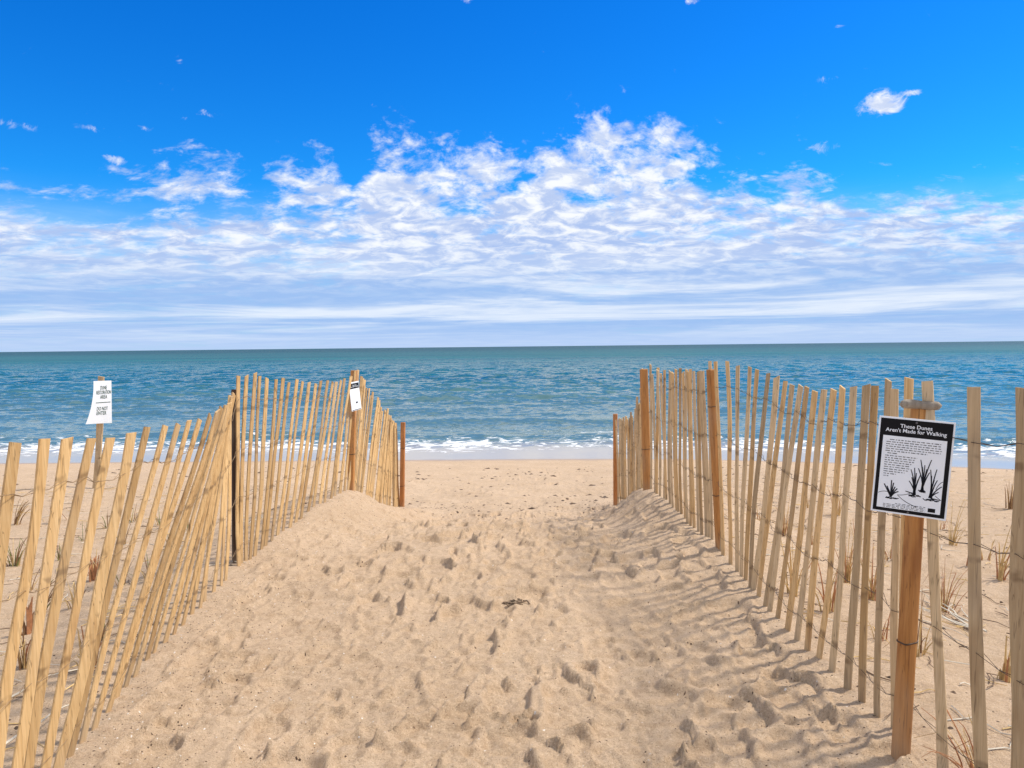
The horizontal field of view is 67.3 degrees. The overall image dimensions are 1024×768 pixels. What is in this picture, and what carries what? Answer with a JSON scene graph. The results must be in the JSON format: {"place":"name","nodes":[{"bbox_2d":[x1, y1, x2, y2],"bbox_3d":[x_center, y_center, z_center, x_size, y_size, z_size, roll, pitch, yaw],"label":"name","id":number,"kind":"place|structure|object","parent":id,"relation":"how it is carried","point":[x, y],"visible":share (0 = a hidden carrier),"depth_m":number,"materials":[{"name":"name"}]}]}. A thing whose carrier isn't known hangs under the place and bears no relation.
{"place":"outdoors","nodes":[
{"label":"outdoors","id":0,"kind":"place"},
{"bbox_2d":[0,459,1014,767],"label":"sand ground","id":1,"kind":"structure","parent":0,"point":[510,665],"depth_m":3.83,"materials":[{"name":"beige sand"}]},
{"bbox_2d":[6,536,27,566],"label":"grass tuft","id":2,"kind":"object","parent":1,"relation":"on","point":[16,562],"visible":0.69,"depth_m":5.70,"materials":[{"name":"plant"}]},
{"bbox_2d":[14,497,29,524],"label":"grass tuft","id":3,"kind":"object","parent":1,"relation":"on","point":[18,515],"visible":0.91,"depth_m":7.51,"materials":[{"name":"beige plant"}]},
{"bbox_2d":[0,632,53,669],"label":"grass tuft","id":4,"kind":"object","parent":1,"relation":"on","point":[23,663],"visible":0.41,"depth_m":3.56,"materials":[{"name":"beige plant"}]},
{"bbox_2d":[13,563,40,590],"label":"grass tuft","id":5,"kind":"object","parent":1,"relation":"on","point":[31,587],"visible":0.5,"depth_m":4.98,"materials":[{"name":"beige plant"}]},
{"bbox_2d":[21,597,33,635],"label":"grass tuft","id":6,"kind":"object","parent":1,"relation":"on","point":[27,628],"visible":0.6,"depth_m":4.15,"materials":[{"name":"brown plant"}]},
{"bbox_2d":[6,704,68,744],"bbox_3d":[-1.825,1.313,2.991,0.011,0.044,0.414,0,3,19],"label":"fallen reed","id":7,"kind":"object","parent":1,"relation":"on","point":[14,737],"visible":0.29,"depth_m":2.98,"materials":[{"name":"beige plant"}]},
{"bbox_2d":[41,541,62,560],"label":"grass tuft","id":8,"kind":"object","parent":1,"relation":"on","point":[58,553],"visible":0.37,"depth_m":5.83,"materials":[{"name":"plant"}]},
{"bbox_2d":[46,579,64,609],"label":"grass tuft","id":9,"kind":"object","parent":1,"relation":"on","point":[49,599],"visible":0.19,"depth_m":4.47,"materials":[{"name":"brown plant"}]},
{"bbox_2d":[12,664,105,696],"bbox_3d":[-2.003,1.293,3.340,0.011,0.064,0.467,2,4,37],"label":"fallen reed","id":10,"kind":"object","parent":1,"relation":"on","point":[15,694],"visible":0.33,"depth_m":3.34,"materials":[{"name":"beige plant"}]},
{"bbox_2d":[63,579,85,608],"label":"grass tuft","id":11,"kind":"object","parent":1,"relation":"on","point":[71,595],"visible":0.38,"depth_m":4.50,"materials":[{"name":"beige plant"}]},
{"bbox_2d":[72,623,106,668],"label":"grass tuft","id":12,"kind":"object","parent":1,"relation":"on","point":[79,639],"visible":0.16,"depth_m":3.50,"materials":[{"name":"brown plant"}]},
{"bbox_2d":[87,549,98,581],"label":"grass tuft","id":13,"kind":"object","parent":1,"relation":"on","point":[93,568],"visible":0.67,"depth_m":5.09,"materials":[{"name":"brown plant"}]},
{"bbox_2d":[86,376,111,487],"bbox_3d":[-5.679,0.712,10.521,0.299,1.635,0.293,-1,3,0],"label":"area sign","id":14,"kind":"object","parent":1,"relation":"on","point":[100,414],"visible":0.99,"depth_m":10.57,"materials":[{"name":"white wood"}]},
{"bbox_2d":[129,504,137,522],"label":"grass tuft","id":15,"kind":"object","parent":1,"relation":"on","point":[134,516],"visible":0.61,"depth_m":7.67,"materials":[{"name":"beige plant"}]},
{"bbox_2d":[141,553,148,577],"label":"grass tuft","id":16,"kind":"object","parent":1,"relation":"on","point":[146,566],"visible":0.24,"depth_m":4.93,"materials":[{"name":"brown plant"}]},
{"bbox_2d":[0,370,405,767],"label":"sand fence","id":17,"kind":"object","parent":1,"relation":"on","point":[226,473],"visible":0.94,"depth_m":3.26,"materials":[{"name":"brown wood"}]},
{"bbox_2d":[350,381,360,410],"bbox_3d":[-1.508,0.116,7.394,0.007,0.275,0.190,-4,5,17],"label":"dune sign","id":18,"kind":"object","parent":17,"relation":"attached to","point":[355,399],"visible":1,"depth_m":7.39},
{"bbox_2d":[77,499,847,767],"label":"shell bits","id":19,"kind":"object","parent":1,"relation":"on","point":[785,689],"visible":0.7,"depth_m":3.36,"materials":[{"name":"white"}]},
{"bbox_2d":[2,465,983,519],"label":"wrack bits","id":20,"kind":"object","parent":1,"relation":"on","point":[571,503],"visible":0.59,"depth_m":12.60,"materials":[{"name":"brown plant"}]},
{"bbox_2d":[67,488,926,767],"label":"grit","id":21,"kind":"object","parent":1,"relation":"on","point":[299,759],"visible":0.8,"depth_m":3.44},
{"bbox_2d":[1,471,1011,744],"bbox_3d":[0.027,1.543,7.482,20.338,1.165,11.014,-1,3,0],"label":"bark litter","id":22,"kind":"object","parent":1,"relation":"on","point":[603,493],"visible":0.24,"depth_m":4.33,"materials":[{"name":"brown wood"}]},
{"bbox_2d":[0,475,1013,749],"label":"fallen straws","id":23,"kind":"object","parent":1,"relation":"on","point":[682,487],"visible":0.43,"depth_m":4.66,"materials":[{"name":"beige plant"}]},
{"bbox_2d":[502,598,529,606],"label":"seaweed clump","id":24,"kind":"object","parent":1,"relation":"on","point":[514,601],"visible":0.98,"depth_m":4.38,"materials":[{"name":"brown plant"}]},
{"bbox_2d":[771,498,796,536],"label":"grass tuft","id":25,"kind":"object","parent":1,"relation":"on","point":[784,526],"visible":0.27,"depth_m":6.03,"materials":[{"name":"beige plant"}]},
{"bbox_2d":[779,520,811,596],"bbox_3d":[1.580,0.985,4.272,0.209,0.431,0.163,1,3,31],"label":"grass tuft","id":26,"kind":"object","parent":1,"relation":"on","point":[790,573],"visible":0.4,"depth_m":4.29,"materials":[{"name":"beige plant"}]},
{"bbox_2d":[613,361,1023,767],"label":"sand fence","id":27,"kind":"object","parent":1,"relation":"on","point":[907,539],"visible":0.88,"depth_m":3.26,"materials":[{"name":"brown wood"}]},
{"bbox_2d":[871,415,955,520],"bbox_3d":[1.274,0.266,2.447,0.215,0.311,0.008,5,5,25],"label":"dune sign","id":28,"kind":"object","parent":27,"relation":"attached to","point":[913,466],"visible":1,"depth_m":2.44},
{"bbox_2d":[899,399,941,409],"bbox_3d":[1.337,0.068,2.519,0.128,0.036,0.032,0,3,12],"label":"driftwood","id":29,"kind":"object","parent":27,"relation":"on","point":[917,404],"visible":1,"depth_m":2.51,"materials":[{"name":"grey wood"}]},
{"bbox_2d":[815,563,849,611],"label":"grass tuft","id":30,"kind":"object","parent":1,"relation":"on","point":[832,601],"visible":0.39,"depth_m":4.01,"materials":[{"name":"brown plant"}]},
{"bbox_2d":[826,474,842,515],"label":"grass tuft","id":31,"kind":"object","parent":1,"relation":"on","point":[839,510],"visible":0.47,"depth_m":7.44,"materials":[{"name":"beige plant"}]},
{"bbox_2d":[835,520,862,583],"bbox_3d":[2.052,1.027,4.711,0.173,0.433,0.259,-1,3,0],"label":"grass tuft","id":32,"kind":"object","parent":1,"relation":"on","point":[848,569],"visible":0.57,"depth_m":4.67,"materials":[{"name":"beige plant"}]},
{"bbox_2d":[861,543,891,600],"bbox_3d":[2.061,1.091,4.387,0.242,0.353,0.167,-3,4,-42],"label":"grass tuft","id":33,"kind":"object","parent":1,"relation":"on","point":[871,596],"visible":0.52,"depth_m":4.39,"materials":[{"name":"brown plant"}]},
{"bbox_2d":[868,614,889,640],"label":"grass tuft","id":34,"kind":"object","parent":1,"relation":"on","point":[886,631],"visible":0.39,"depth_m":3.64,"materials":[{"name":"beige plant"}]},
{"bbox_2d":[885,544,891,560],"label":"grass tuft","id":35,"kind":"object","parent":1,"relation":"on","point":[890,553],"visible":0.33,"depth_m":5.54,"materials":[{"name":"beige plant"}]},
{"bbox_2d":[883,593,946,656],"bbox_3d":[1.845,1.107,3.519,0.231,0.328,0.191,2,4,38],"label":"grass tuft","id":36,"kind":"object","parent":1,"relation":"on","point":[919,636],"visible":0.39,"depth_m":3.52,"materials":[{"name":"brown plant"}]},
{"bbox_2d":[914,690,973,767],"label":"grass tuft","id":37,"kind":"object","parent":1,"relation":"on","point":[957,764],"visible":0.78,"depth_m":2.48,"materials":[{"name":"brown plant"}]},
{"bbox_2d":[924,563,967,612],"bbox_3d":[2.471,1.143,4.356,0.197,0.320,0.260,-3,4,-40],"label":"grass tuft","id":38,"kind":"object","parent":1,"relation":"on","point":[943,595],"visible":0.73,"depth_m":4.30,"materials":[{"name":"brown plant"}]},
{"bbox_2d":[919,591,986,631],"bbox_3d":[2.427,1.245,4.234,0.294,0.040,0.545,-2,3,-21],"label":"bleached branch","id":39,"kind":"object","parent":1,"relation":"on","point":[959,618],"visible":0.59,"depth_m":4.14,"materials":[{"name":"beige wood"}]},
{"bbox_2d":[948,501,967,545],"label":"grass tuft","id":40,"kind":"object","parent":1,"relation":"on","point":[954,537],"visible":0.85,"depth_m":6.06,"materials":[{"name":"beige plant"}]},
{"bbox_2d":[981,540,995,559],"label":"grass tuft","id":41,"kind":"object","parent":1,"relation":"on","point":[989,556],"visible":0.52,"depth_m":5.60,"materials":[{"name":"beige plant"}]},
{"bbox_2d":[995,527,1010,580],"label":"grass tuft","id":42,"kind":"object","parent":1,"relation":"on","point":[1000,572],"visible":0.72,"depth_m":4.93,"materials":[{"name":"beige plant"}]},
{"bbox_2d":[996,636,1010,682],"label":"grass tuft","id":43,"kind":"object","parent":1,"relation":"on","point":[1006,667],"visible":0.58,"depth_m":3.32,"materials":[{"name":"brown plant"}]},
{"bbox_2d":[1005,480,1013,509],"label":"grass tuft","id":44,"kind":"object","parent":1,"relation":"on","point":[1010,504],"visible":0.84,"depth_m":7.71,"materials":[{"name":"brown plant"}]},
{"bbox_2d":[0,341,1023,468],"bbox_3d":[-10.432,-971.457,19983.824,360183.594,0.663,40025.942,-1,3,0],"label":"sea","id":45,"kind":"structure","parent":0,"point":[517,402],"depth_m":52.85,"materials":[{"name":"liquid"}]},
{"bbox_2d":[0,0,1023,351],"label":"sky","id":46,"kind":"structure","parent":0,"point":[175,174],"materials":[{"name":"blue"}]}
]}

